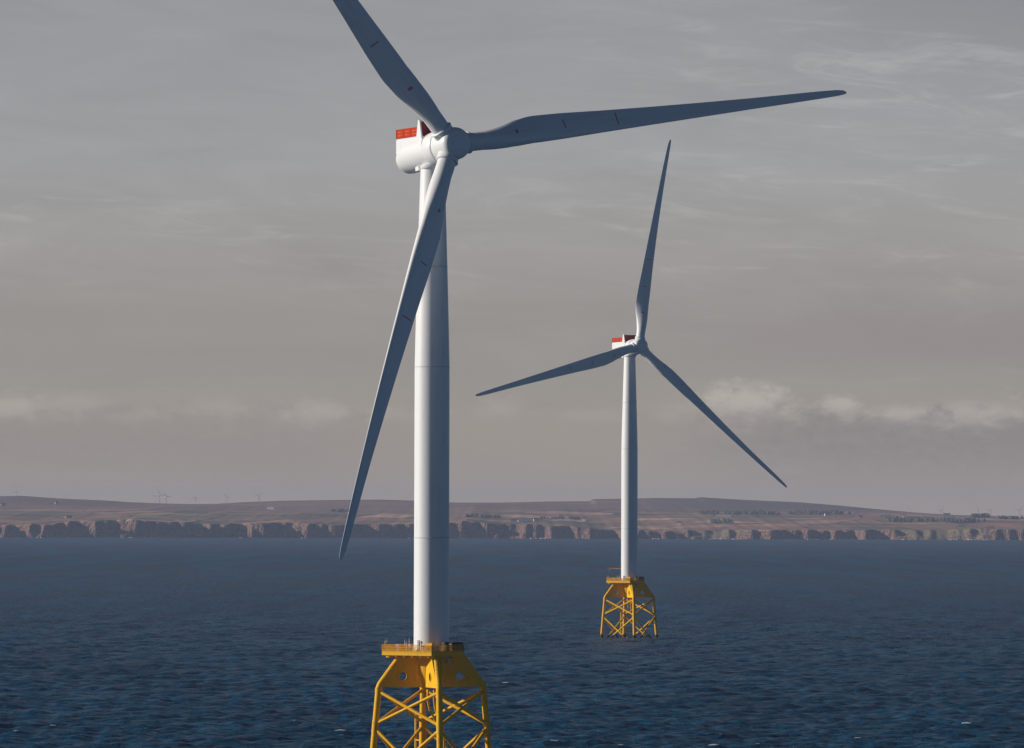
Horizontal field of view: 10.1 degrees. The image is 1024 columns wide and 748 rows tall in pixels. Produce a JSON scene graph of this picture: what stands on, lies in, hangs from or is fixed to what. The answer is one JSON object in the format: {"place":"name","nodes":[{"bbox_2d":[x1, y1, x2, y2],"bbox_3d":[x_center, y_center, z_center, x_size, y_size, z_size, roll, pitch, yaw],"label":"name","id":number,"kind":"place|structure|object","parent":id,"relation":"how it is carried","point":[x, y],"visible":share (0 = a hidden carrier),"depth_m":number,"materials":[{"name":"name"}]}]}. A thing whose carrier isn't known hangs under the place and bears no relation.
{"place":"outdoors","nodes":[
{"label":"outdoors","id":0,"kind":"place"},
{"bbox_2d":[0,538,1023,747],"bbox_3d":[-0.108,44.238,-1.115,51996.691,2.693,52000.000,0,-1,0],"label":"sea","id":1,"kind":"structure","parent":0,"point":[279,642],"depth_m":2052.73,"materials":[{"name":"liquid"}]},
{"bbox_2d":[36,537,988,539],"bbox_3d":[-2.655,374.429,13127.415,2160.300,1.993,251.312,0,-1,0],"label":"surf","id":2,"kind":"structure","parent":1,"relation":"on","point":[652,538],"depth_m":13139.74,"materials":[{"name":"white liquid"}]},
{"bbox_2d":[333,0,845,747],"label":"wind turbine","id":3,"kind":"object","parent":1,"relation":"in","point":[433,146],"visible":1,"depth_m":997.20,"materials":[{"name":"white metal"}]},
{"bbox_2d":[476,140,786,637],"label":"wind turbine","id":4,"kind":"object","parent":1,"relation":"in","point":[629,583],"visible":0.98,"depth_m":2151.37,"materials":[{"name":"white metal"}]},
{"bbox_2d":[0,496,1023,539],"bbox_3d":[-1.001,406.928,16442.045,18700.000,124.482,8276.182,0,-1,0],"label":"coast hills","id":5,"kind":"structure","parent":0,"point":[28,517],"depth_m":14022.91,"materials":[{"name":"brown soil"}]},
{"bbox_2d":[331,508,348,511],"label":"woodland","id":6,"kind":"object","parent":5,"relation":"on","point":[338,510],"visible":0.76,"depth_m":15524.48,"materials":[{"name":"green wood"}]},
{"bbox_2d":[465,513,500,517],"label":"woodland","id":7,"kind":"object","parent":5,"relation":"on","point":[482,515],"visible":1,"depth_m":14380.84,"materials":[{"name":"green wood"}]},
{"bbox_2d":[539,516,579,519],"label":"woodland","id":8,"kind":"object","parent":5,"relation":"on","point":[559,517],"visible":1,"depth_m":14384.80,"materials":[{"name":"green wood"}]},
{"bbox_2d":[710,518,732,523],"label":"woodland","id":9,"kind":"object","parent":5,"relation":"on","point":[724,520],"visible":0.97,"depth_m":14034.05,"materials":[{"name":"green wood"}]},
{"bbox_2d":[716,515,731,516],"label":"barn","id":10,"kind":"structure","parent":5,"relation":"on","point":[724,515],"depth_m":14899.82,"materials":[{"name":"grey"}]},
{"bbox_2d":[699,509,850,514],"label":"woodland","id":11,"kind":"object","parent":5,"relation":"on","point":[760,512],"visible":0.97,"depth_m":15453.47,"materials":[{"name":"green wood"}]},
{"bbox_2d":[884,516,985,522],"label":"woodland","id":12,"kind":"object","parent":5,"relation":"on","point":[931,519],"visible":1,"depth_m":14344.40,"materials":[{"name":"green wood"}]},
{"bbox_2d":[970,513,989,517],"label":"woodland","id":13,"kind":"object","parent":5,"relation":"on","point":[979,515],"visible":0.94,"depth_m":15725.60,"materials":[{"name":"green wood"}]},
{"bbox_2d":[997,515,1023,518],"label":"woodland","id":14,"kind":"object","parent":5,"relation":"on","point":[1008,517],"visible":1,"depth_m":15669.47,"materials":[{"name":"green wood"}]},
{"bbox_2d":[0,0,1023,516],"label":"sky","id":15,"kind":"structure","parent":0,"point":[209,216],"materials":[{"name":"grey"}]}
]}

